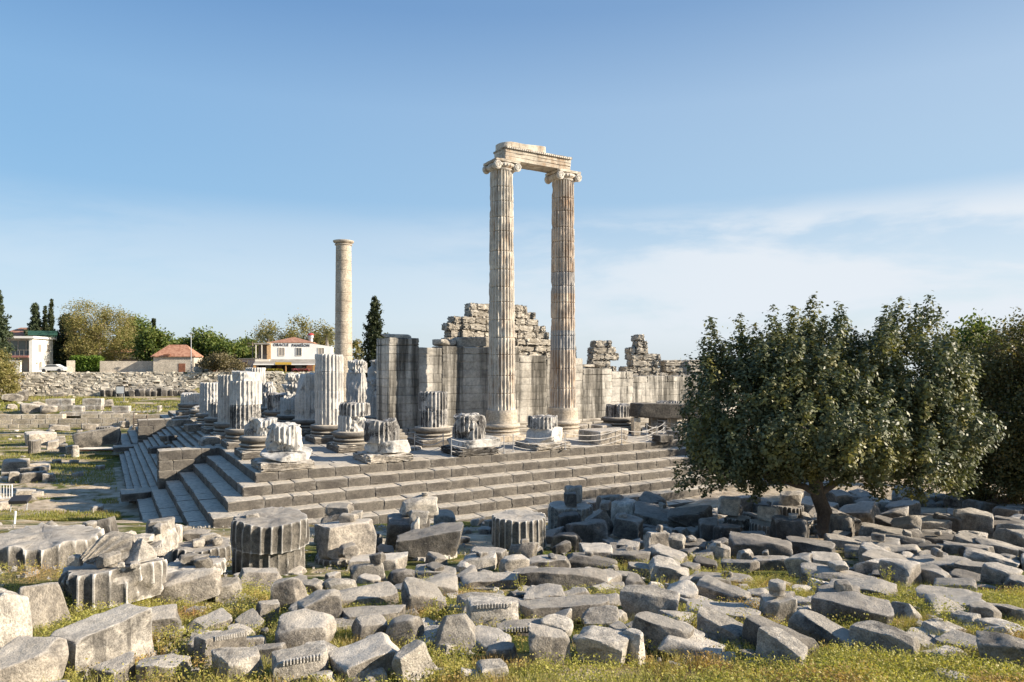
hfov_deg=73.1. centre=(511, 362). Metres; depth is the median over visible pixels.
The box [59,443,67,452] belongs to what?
stone block
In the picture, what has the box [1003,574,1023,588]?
rubble stone
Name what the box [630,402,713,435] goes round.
propped beam
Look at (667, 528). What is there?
rubble stone
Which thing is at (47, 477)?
stone block
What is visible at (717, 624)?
stone slab
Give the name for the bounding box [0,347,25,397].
olive shrub
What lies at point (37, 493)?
stone slab
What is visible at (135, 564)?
marble fragment
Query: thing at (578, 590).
rubble stone
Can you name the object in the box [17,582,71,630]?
pointed stone
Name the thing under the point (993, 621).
rubble stone
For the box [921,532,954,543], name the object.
stone slab
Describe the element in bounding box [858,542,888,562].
rubble stone
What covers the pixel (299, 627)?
broken rock
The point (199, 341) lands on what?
broad tree
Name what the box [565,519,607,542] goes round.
broken rock
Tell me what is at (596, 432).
plinth block
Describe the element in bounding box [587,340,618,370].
ruined wall
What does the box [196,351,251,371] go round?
brown shrub
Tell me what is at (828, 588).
broken rock
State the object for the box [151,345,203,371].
stone cottage
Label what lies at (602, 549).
stone block
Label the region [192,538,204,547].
broken rock
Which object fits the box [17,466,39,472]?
stone block
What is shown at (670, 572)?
broken rock
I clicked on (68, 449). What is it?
stone block
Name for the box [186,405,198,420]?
broken column
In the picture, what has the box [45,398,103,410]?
foundation wall
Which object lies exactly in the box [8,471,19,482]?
stone block
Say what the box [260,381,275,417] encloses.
broken column
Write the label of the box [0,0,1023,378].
sky
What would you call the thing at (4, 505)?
stone slab
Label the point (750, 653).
rubble stone
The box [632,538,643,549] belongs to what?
rubble stone
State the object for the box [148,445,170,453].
fallen block
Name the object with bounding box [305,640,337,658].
rubble stone
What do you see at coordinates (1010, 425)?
tamarisk tree
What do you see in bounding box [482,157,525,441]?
standing column
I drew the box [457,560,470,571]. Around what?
rubble stone
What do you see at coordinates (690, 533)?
rubble
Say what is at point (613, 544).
rubble stone
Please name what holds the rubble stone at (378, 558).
on the stone slab at (360, 569)
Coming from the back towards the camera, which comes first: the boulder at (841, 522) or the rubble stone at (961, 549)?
the boulder at (841, 522)
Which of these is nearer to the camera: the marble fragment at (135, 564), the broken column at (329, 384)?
the marble fragment at (135, 564)
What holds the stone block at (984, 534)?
on the ground at (74, 498)
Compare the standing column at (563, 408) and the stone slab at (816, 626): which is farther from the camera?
the standing column at (563, 408)
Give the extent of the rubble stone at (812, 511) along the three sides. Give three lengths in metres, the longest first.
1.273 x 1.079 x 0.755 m
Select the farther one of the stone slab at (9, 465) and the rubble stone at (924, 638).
the stone slab at (9, 465)
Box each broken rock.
[0,588,32,647]
[0,636,68,681]
[2,394,23,401]
[5,404,16,409]
[17,389,28,400]
[19,403,40,412]
[30,401,46,404]
[40,405,57,412]
[46,520,58,525]
[53,392,64,396]
[93,651,135,681]
[103,399,113,407]
[119,421,128,427]
[134,533,153,542]
[136,653,191,681]
[148,568,221,604]
[178,553,199,564]
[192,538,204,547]
[194,557,212,567]
[200,532,220,541]
[211,646,262,681]
[212,537,222,544]
[213,576,241,601]
[245,512,259,517]
[270,577,306,612]
[275,608,336,647]
[289,575,307,580]
[297,589,342,617]
[302,579,324,593]
[308,670,335,681]
[316,513,341,552]
[323,578,356,589]
[324,571,340,580]
[338,542,358,557]
[345,668,369,681]
[351,510,362,518]
[365,667,387,681]
[376,537,382,547]
[387,568,415,584]
[399,494,438,514]
[401,577,446,611]
[409,510,428,524]
[411,517,419,529]
[460,667,479,681]
[462,550,497,570]
[486,642,516,660]
[498,554,529,571]
[508,542,538,557]
[523,583,564,600]
[528,622,570,664]
[540,614,572,635]
[550,532,582,551]
[552,540,571,553]
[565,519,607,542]
[581,605,618,626]
[609,581,624,593]
[611,498,635,524]
[638,491,667,506]
[643,530,669,548]
[648,555,677,575]
[651,564,689,583]
[667,505,712,526]
[667,580,697,605]
[668,533,685,549]
[684,538,706,550]
[706,541,730,559]
[736,549,753,559]
[747,588,768,597]
[759,593,796,622]
[769,515,808,539]
[778,490,802,505]
[794,596,810,605]
[811,591,893,628]
[815,584,859,593]
[853,558,887,574]
[891,515,921,529]
[976,630,1023,671]
[983,625,1013,634]
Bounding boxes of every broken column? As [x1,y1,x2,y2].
[175,392,199,415]
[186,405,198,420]
[193,382,217,423]
[201,402,217,433]
[210,374,232,438]
[221,370,261,448]
[234,417,276,459]
[245,367,265,382]
[251,422,314,471]
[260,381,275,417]
[263,392,284,421]
[276,372,299,421]
[292,372,314,436]
[305,354,343,443]
[326,402,369,452]
[346,359,367,402]
[353,418,413,463]
[364,359,376,418]
[407,391,451,447]
[440,413,500,456]
[515,414,571,450]
[601,403,641,432]
[645,400,685,430]
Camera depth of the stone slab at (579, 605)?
11.40 m
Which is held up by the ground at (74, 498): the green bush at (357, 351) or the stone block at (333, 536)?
the green bush at (357, 351)
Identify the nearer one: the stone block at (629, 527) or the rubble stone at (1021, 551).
the rubble stone at (1021, 551)
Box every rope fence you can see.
[413,433,443,451]
[451,435,503,456]
[511,425,656,451]
[646,420,681,438]
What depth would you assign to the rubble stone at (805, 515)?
29.87 m
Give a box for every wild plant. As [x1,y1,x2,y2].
[416,567,432,579]
[423,596,438,619]
[513,574,526,590]
[655,573,666,587]
[683,600,701,627]
[718,561,731,579]
[805,572,822,590]
[880,566,894,582]
[933,603,951,621]
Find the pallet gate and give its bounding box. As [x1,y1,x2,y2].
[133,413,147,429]
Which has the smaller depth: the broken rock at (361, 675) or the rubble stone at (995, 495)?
the broken rock at (361, 675)
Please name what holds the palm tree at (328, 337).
on the ground at (74, 498)
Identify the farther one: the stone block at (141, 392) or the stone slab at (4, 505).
the stone block at (141, 392)
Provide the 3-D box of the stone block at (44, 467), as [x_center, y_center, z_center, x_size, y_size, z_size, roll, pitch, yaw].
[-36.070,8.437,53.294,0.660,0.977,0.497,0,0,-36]
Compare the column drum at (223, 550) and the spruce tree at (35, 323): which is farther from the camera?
the spruce tree at (35, 323)
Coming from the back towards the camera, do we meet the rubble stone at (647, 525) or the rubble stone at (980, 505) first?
the rubble stone at (980, 505)
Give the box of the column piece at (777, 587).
[768,579,785,596]
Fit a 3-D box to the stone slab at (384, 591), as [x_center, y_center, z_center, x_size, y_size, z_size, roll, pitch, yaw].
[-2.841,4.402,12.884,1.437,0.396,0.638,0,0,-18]
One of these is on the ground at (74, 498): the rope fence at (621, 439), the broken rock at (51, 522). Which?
the broken rock at (51, 522)
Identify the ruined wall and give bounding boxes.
[441,303,576,357]
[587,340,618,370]
[618,334,667,375]
[658,359,714,375]
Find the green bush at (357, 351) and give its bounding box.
[352,336,363,360]
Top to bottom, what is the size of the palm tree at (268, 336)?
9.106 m
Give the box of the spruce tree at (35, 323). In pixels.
[22,302,43,336]
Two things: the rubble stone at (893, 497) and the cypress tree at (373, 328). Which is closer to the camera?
the rubble stone at (893, 497)
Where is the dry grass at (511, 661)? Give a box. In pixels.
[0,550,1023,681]
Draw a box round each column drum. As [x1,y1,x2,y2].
[0,522,104,570]
[28,439,40,453]
[58,557,166,610]
[71,445,78,456]
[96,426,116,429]
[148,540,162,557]
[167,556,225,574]
[172,537,231,561]
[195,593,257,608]
[230,507,309,554]
[231,547,304,574]
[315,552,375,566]
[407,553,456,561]
[491,509,545,549]
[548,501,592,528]
[723,515,750,530]
[749,519,770,536]
[771,501,803,517]
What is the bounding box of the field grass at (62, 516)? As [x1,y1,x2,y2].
[0,427,122,520]
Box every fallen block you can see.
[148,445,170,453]
[160,435,177,441]
[166,419,193,425]
[171,415,189,418]
[183,424,204,431]
[198,436,220,444]
[410,445,421,450]
[578,424,586,428]
[591,423,611,427]
[652,434,672,441]
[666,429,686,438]
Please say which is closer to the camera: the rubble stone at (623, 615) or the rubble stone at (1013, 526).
the rubble stone at (623, 615)
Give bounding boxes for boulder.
[145,517,174,533]
[175,524,182,542]
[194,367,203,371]
[351,613,387,640]
[385,614,423,646]
[617,570,636,581]
[692,555,717,571]
[717,496,740,515]
[757,506,780,521]
[828,513,854,536]
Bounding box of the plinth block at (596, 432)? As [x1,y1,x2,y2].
[578,427,627,444]
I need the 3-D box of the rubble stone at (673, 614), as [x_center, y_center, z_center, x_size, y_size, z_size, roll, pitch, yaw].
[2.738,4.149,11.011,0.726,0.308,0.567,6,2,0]
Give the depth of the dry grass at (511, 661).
9.19 m
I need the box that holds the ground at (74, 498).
[0,370,1023,681]
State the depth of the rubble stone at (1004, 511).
31.26 m
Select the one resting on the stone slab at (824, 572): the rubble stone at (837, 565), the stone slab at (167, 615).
the rubble stone at (837, 565)
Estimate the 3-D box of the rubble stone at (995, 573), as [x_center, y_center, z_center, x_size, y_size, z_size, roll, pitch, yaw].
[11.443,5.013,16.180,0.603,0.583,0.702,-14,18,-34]
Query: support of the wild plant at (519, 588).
on the ground at (74, 498)
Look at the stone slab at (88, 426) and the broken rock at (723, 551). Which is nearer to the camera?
the broken rock at (723, 551)
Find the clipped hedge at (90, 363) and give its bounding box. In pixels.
[69,354,105,371]
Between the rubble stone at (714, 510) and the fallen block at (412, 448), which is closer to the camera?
the rubble stone at (714, 510)
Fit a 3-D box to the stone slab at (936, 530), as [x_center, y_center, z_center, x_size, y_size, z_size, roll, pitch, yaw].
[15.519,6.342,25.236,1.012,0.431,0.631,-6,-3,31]
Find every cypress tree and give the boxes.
[0,290,17,369]
[41,305,47,330]
[45,298,54,343]
[52,313,84,370]
[150,318,156,329]
[360,295,389,377]
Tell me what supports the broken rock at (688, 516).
on the ground at (74, 498)
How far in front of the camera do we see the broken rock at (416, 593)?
12.14 m
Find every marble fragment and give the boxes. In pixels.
[67,554,82,565]
[96,551,121,567]
[118,562,125,567]
[125,538,156,563]
[130,560,140,568]
[153,547,167,555]
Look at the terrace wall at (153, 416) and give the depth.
93.55 m
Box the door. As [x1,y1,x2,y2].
[179,363,184,371]
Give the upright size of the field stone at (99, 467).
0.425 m
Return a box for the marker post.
[13,511,16,523]
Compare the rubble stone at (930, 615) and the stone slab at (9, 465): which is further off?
the stone slab at (9, 465)
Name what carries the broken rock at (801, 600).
on the ground at (74, 498)
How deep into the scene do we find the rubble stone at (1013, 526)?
24.86 m
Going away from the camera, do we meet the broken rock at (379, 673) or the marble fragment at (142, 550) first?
the broken rock at (379, 673)
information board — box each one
[8,495,31,511]
[116,386,127,402]
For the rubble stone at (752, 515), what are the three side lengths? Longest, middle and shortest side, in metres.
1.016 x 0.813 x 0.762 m
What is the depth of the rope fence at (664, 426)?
51.12 m
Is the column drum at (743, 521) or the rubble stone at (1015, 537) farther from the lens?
the column drum at (743, 521)
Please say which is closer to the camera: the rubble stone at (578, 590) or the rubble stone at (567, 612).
the rubble stone at (567, 612)
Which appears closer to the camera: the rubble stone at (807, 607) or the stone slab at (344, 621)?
the stone slab at (344, 621)
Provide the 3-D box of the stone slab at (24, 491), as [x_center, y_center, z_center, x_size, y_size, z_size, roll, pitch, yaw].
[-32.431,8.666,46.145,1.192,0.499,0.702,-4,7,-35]
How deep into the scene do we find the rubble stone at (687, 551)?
20.86 m
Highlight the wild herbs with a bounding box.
[0,546,1023,681]
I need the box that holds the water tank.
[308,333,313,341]
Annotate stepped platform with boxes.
[119,410,915,527]
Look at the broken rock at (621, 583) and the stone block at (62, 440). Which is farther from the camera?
the stone block at (62, 440)
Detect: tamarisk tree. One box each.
[931,307,1023,506]
[973,330,1023,505]
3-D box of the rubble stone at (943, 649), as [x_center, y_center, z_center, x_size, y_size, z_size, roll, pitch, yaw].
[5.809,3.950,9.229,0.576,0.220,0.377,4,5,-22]
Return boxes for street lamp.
[188,333,192,371]
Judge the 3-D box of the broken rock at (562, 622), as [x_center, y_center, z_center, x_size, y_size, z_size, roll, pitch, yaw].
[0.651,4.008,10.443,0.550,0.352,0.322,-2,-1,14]
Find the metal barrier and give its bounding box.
[0,484,12,498]
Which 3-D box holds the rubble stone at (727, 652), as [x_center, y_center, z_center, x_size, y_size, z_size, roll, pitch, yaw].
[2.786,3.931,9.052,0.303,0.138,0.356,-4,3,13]
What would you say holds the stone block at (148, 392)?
on the ground at (74, 498)
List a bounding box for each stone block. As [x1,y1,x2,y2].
[1,472,8,475]
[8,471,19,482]
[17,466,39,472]
[19,470,46,482]
[24,431,56,445]
[39,465,48,472]
[42,473,54,481]
[46,439,58,449]
[49,603,154,680]
[56,436,65,443]
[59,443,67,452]
[65,445,72,454]
[100,390,105,396]
[105,390,112,396]
[129,390,134,395]
[139,389,145,395]
[145,388,152,395]
[156,388,163,395]
[161,389,167,395]
[168,390,174,395]
[173,390,178,395]
[193,628,246,668]
[256,599,279,626]
[272,640,328,681]
[314,518,376,559]
[347,552,407,570]
[385,513,429,550]
[415,564,455,578]
[458,582,493,589]
[466,596,518,626]
[476,658,508,680]
[557,511,581,527]
[564,485,581,502]
[564,492,576,506]
[580,543,612,557]
[612,513,643,539]
[616,539,639,550]
[698,517,718,540]
[713,523,741,539]
[740,531,765,535]
[784,552,812,576]
[811,551,842,564]
[933,512,961,532]
[953,507,993,535]
[958,530,987,537]
[994,520,1023,530]
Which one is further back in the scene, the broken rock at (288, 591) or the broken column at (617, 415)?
the broken column at (617, 415)
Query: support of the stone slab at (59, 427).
on the ground at (74, 498)
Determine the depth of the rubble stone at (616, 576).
15.67 m
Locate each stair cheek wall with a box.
[113,418,170,451]
[120,445,222,501]
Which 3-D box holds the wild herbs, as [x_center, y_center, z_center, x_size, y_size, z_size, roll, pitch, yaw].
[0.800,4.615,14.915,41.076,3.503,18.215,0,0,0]
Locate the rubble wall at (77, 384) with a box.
[0,371,314,396]
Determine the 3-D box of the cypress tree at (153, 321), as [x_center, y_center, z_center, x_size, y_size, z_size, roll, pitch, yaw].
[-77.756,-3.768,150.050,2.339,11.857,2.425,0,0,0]
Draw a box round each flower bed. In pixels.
[265,369,282,371]
[291,369,309,371]
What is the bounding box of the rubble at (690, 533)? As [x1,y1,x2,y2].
[82,489,1006,655]
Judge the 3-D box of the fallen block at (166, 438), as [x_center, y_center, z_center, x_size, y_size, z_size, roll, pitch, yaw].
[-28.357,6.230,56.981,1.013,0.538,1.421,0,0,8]
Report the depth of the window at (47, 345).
139.74 m
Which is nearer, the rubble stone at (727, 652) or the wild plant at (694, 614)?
the rubble stone at (727, 652)
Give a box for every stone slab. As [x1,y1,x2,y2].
[0,501,10,508]
[1,458,29,471]
[15,488,36,494]
[30,462,50,469]
[32,491,43,496]
[48,424,69,430]
[72,427,120,447]
[81,424,98,429]
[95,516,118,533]
[149,604,181,638]
[151,528,178,562]
[183,528,210,540]
[325,503,353,515]
[328,632,399,681]
[335,617,354,632]
[339,581,398,607]
[341,604,405,621]
[352,563,385,580]
[392,639,437,681]
[394,573,457,595]
[396,522,463,557]
[458,572,519,588]
[470,546,507,564]
[496,618,540,635]
[517,567,607,590]
[519,594,609,623]
[528,555,570,567]
[567,552,617,568]
[574,625,629,666]
[585,509,613,535]
[596,494,623,518]
[611,548,650,565]
[619,584,679,620]
[622,628,644,664]
[632,611,693,656]
[634,501,684,527]
[650,543,686,562]
[680,621,707,637]
[685,599,761,622]
[690,571,753,583]
[696,575,751,602]
[697,606,748,647]
[721,559,759,572]
[728,531,792,558]
[741,614,818,658]
[753,555,788,570]
[756,626,807,667]
[786,536,834,554]
[788,609,856,649]
[799,562,876,582]
[829,578,897,600]
[844,544,859,557]
[849,620,919,658]
[851,536,899,545]
[857,522,902,536]
[862,549,924,563]
[871,564,951,577]
[882,544,921,555]
[885,534,924,544]
[912,554,971,571]
[915,585,981,600]
[916,515,951,529]
[921,529,951,533]
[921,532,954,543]
[933,578,976,591]
[934,667,977,681]
[943,540,994,555]
[948,569,980,580]
[954,559,985,573]
[963,547,1019,567]
[975,537,1023,555]
[977,584,996,587]
[991,603,1023,622]
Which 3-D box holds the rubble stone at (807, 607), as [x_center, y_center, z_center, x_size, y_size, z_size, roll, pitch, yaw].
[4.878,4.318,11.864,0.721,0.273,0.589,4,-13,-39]
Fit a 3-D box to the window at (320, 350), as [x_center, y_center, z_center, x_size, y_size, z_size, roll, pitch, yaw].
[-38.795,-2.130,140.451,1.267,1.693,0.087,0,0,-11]
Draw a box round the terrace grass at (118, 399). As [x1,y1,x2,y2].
[0,395,179,412]
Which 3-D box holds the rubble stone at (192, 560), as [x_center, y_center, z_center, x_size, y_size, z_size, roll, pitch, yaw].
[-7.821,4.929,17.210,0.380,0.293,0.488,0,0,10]
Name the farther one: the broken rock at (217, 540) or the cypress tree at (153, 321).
the cypress tree at (153, 321)
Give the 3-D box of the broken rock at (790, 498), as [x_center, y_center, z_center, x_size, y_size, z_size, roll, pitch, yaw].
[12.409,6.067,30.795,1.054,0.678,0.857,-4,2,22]
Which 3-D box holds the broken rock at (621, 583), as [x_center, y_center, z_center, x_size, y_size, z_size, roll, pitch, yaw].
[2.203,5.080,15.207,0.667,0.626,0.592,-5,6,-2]
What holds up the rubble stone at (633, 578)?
on the ground at (74, 498)
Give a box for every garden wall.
[67,360,74,371]
[100,361,152,371]
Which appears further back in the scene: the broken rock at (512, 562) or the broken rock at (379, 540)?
the broken rock at (379, 540)
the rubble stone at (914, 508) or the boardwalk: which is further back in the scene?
the boardwalk
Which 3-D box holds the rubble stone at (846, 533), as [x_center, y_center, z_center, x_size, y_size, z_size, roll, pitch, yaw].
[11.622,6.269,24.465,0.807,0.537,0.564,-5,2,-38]
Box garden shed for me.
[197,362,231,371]
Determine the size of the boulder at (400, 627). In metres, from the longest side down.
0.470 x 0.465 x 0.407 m
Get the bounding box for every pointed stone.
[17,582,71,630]
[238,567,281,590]
[433,613,479,651]
[891,601,921,620]
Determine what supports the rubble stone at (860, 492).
on the ground at (74, 498)
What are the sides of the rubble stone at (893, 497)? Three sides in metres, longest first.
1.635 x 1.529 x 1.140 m
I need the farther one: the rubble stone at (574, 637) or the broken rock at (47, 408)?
the broken rock at (47, 408)
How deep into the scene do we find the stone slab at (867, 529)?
23.77 m
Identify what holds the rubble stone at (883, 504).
on the ground at (74, 498)
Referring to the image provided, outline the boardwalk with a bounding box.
[79,447,112,450]
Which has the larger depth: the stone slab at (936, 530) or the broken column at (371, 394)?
the broken column at (371, 394)
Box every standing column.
[333,239,353,401]
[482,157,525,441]
[544,168,581,437]
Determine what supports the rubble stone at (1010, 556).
on the ground at (74, 498)
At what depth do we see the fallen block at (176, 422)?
59.40 m
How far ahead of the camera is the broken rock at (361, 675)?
7.97 m
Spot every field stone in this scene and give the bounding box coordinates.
[0,476,7,481]
[52,459,61,464]
[69,460,78,463]
[71,471,83,477]
[90,504,103,511]
[95,465,104,469]
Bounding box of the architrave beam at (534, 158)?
[493,142,571,172]
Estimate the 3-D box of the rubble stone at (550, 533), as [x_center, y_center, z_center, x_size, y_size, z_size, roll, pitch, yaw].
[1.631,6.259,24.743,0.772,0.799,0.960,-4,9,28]
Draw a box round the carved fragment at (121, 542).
[81,531,135,566]
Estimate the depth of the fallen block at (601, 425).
51.75 m
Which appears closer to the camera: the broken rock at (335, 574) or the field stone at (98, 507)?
the broken rock at (335, 574)
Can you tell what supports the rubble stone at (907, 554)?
on the ground at (74, 498)
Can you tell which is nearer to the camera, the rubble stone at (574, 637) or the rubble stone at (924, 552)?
the rubble stone at (574, 637)
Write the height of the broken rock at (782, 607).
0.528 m
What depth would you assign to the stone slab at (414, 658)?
8.03 m
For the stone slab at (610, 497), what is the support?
on the ground at (74, 498)
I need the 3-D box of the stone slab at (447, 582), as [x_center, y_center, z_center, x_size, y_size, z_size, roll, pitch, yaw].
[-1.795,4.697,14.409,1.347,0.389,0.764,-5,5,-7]
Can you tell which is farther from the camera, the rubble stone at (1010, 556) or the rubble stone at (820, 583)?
the rubble stone at (1010, 556)
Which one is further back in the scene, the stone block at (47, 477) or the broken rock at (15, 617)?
the stone block at (47, 477)
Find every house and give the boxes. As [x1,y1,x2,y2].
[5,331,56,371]
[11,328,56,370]
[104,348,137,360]
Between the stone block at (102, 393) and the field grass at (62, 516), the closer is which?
the field grass at (62, 516)
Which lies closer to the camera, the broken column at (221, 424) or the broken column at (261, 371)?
the broken column at (221, 424)
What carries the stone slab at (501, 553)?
on the ground at (74, 498)
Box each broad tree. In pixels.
[106,329,140,351]
[114,314,160,337]
[128,326,179,360]
[173,337,185,344]
[174,325,230,357]
[202,339,256,361]
[235,333,260,357]
[242,314,286,357]
[274,314,317,339]
[304,318,334,353]
[928,308,1008,411]
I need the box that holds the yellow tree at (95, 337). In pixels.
[58,297,140,360]
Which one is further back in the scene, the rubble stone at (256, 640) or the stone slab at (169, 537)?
the stone slab at (169, 537)
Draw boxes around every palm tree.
[258,329,277,342]
[316,328,334,345]
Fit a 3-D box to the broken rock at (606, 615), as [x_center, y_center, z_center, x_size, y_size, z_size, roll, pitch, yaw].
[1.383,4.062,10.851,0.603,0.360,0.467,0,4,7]
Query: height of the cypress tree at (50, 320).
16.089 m
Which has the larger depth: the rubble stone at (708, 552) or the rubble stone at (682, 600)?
the rubble stone at (708, 552)
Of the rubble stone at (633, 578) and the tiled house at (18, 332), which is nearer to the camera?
the rubble stone at (633, 578)
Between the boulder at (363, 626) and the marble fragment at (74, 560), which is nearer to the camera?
the boulder at (363, 626)
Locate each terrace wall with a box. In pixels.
[0,413,136,427]
[59,405,161,415]
[129,414,167,427]
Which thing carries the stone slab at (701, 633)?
on the ground at (74, 498)
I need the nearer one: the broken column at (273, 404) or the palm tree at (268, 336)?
the broken column at (273, 404)
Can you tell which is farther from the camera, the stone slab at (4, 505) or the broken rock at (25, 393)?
the broken rock at (25, 393)
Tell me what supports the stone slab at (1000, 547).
on the ground at (74, 498)
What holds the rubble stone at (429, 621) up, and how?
on the ground at (74, 498)
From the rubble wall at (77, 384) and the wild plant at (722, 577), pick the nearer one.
the wild plant at (722, 577)
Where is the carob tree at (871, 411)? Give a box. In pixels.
[668,290,1009,538]
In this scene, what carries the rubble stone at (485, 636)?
on the ground at (74, 498)
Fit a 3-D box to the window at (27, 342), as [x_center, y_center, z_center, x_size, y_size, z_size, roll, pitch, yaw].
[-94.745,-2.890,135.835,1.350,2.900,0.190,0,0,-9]
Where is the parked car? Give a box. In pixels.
[39,364,66,371]
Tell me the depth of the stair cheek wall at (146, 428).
66.04 m
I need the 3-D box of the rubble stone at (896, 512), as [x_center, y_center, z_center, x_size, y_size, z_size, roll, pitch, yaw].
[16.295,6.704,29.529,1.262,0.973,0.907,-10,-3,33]
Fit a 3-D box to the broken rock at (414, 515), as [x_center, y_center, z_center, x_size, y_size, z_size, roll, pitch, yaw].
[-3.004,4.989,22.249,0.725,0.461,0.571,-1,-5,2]
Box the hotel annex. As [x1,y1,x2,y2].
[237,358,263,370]
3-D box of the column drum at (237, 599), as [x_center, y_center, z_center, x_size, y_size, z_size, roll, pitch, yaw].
[-5.515,4.587,12.877,1.503,0.255,1.507,0,0,-23]
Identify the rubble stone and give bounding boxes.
[167,567,178,572]
[182,606,206,615]
[185,608,232,634]
[185,634,199,656]
[190,554,208,565]
[190,629,209,637]
[227,623,254,635]
[235,608,265,634]
[246,635,266,646]
[256,642,286,663]
[287,598,303,611]
[289,566,306,574]
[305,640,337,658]
[339,513,358,522]
[349,564,358,578]
[356,573,380,583]
[369,552,385,564]
[376,544,393,552]
[406,608,418,615]
[419,625,438,646]
[421,617,435,624]
[425,551,447,564]
[426,562,444,571]
[433,509,455,524]
[437,643,456,654]
[446,592,457,597]
[447,604,459,613]
[456,592,494,612]
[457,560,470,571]
[457,565,476,582]
[475,625,511,651]
[484,519,491,528]
[506,591,525,598]
[513,567,524,571]
[514,597,524,610]
[537,546,542,554]
[546,526,565,543]
[554,608,571,619]
[563,587,589,595]
[571,634,578,642]
[586,582,615,593]
[602,537,613,543]
[603,568,621,581]
[606,593,621,608]
[608,621,627,631]
[609,542,616,547]
[618,609,627,622]
[624,573,645,585]
[625,621,632,627]
[627,562,649,577]
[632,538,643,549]
[643,524,656,528]
[648,581,661,584]
[658,610,696,628]
[658,632,725,665]
[663,526,675,532]
[678,576,691,580]
[679,547,699,556]
[679,595,712,607]
[680,562,699,572]
[690,574,730,584]
[693,549,715,559]
[709,537,727,545]
[712,508,727,518]
[714,651,735,667]
[738,495,760,511]
[739,649,756,660]
[742,512,757,518]
[745,598,759,606]
[753,502,768,512]
[785,591,795,596]
[792,584,812,591]
[797,605,810,609]
[799,512,812,520]
[801,496,838,512]
[808,507,815,516]
[808,520,814,532]
[808,578,828,588]
[812,511,840,523]
[824,533,861,550]
[825,489,853,507]
[827,560,848,570]
[831,530,852,536]
[833,580,852,591]
[839,501,880,523]
[848,488,871,496]
[852,495,871,499]
[853,497,871,503]
[854,518,861,530]
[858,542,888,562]
[872,498,889,511]
[875,515,891,526]
[877,545,890,550]
[878,558,922,585]
[880,506,908,518]
[885,500,920,514]
[891,485,920,501]
[897,492,928,506]
[900,551,914,557]
[907,627,935,635]
[907,631,939,649]
[908,528,921,537]
[916,550,930,555]
[917,543,944,551]
[921,568,950,585]
[921,618,965,633]
[921,645,966,658]
[923,614,939,619]
[924,492,945,502]
[924,594,968,619]
[928,634,939,638]
[935,527,957,533]
[935,629,977,655]
[943,492,973,507]
[943,596,985,608]
[946,508,954,515]
[950,610,980,625]
[952,531,984,543]
[958,545,982,556]
[962,499,997,513]
[965,489,998,500]
[968,601,1001,618]
[974,617,1023,634]
[980,562,1022,584]
[986,497,1013,503]
[993,506,1022,516]
[993,528,1023,547]
[994,515,1023,522]
[996,524,1023,529]
[1000,553,1021,568]
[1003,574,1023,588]
[1006,504,1023,513]
[1010,514,1021,518]
[1019,549,1023,557]
[1021,553,1023,569]
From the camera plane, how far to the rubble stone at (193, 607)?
11.92 m
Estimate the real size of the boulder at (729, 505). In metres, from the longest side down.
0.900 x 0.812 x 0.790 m
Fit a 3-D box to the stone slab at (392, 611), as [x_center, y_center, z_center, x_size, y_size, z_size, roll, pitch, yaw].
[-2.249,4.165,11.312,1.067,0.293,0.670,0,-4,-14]
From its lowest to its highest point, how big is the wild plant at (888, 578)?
0.534 m
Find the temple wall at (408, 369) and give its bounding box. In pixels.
[376,334,806,439]
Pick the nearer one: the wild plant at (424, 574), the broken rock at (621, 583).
the wild plant at (424, 574)
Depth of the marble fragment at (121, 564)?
11.94 m
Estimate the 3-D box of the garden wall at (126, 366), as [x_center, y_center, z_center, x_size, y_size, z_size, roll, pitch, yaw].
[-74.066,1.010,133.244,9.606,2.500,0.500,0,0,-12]
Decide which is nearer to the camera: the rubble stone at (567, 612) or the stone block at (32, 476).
the rubble stone at (567, 612)
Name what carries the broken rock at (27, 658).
on the ground at (74, 498)
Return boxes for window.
[10,340,17,353]
[18,340,25,354]
[26,340,28,354]
[38,344,41,351]
[46,344,49,352]
[278,348,284,355]
[296,348,301,355]
[318,348,323,353]
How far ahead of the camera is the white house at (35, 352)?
135.76 m
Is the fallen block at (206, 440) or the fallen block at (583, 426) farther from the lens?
the fallen block at (583, 426)
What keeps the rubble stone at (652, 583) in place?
on the ground at (74, 498)
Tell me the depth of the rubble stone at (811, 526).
28.13 m
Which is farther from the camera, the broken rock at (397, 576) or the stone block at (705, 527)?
the stone block at (705, 527)
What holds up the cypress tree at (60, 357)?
on the ground at (74, 498)
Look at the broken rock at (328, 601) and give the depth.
11.12 m
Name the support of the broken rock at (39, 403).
on the ground at (74, 498)
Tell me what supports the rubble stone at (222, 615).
on the ground at (74, 498)
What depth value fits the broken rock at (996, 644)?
8.60 m
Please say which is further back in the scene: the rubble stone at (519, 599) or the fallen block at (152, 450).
the fallen block at (152, 450)
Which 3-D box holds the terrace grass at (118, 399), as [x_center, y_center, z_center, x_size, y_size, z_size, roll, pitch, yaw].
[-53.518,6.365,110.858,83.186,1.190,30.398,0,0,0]
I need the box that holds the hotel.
[253,337,332,371]

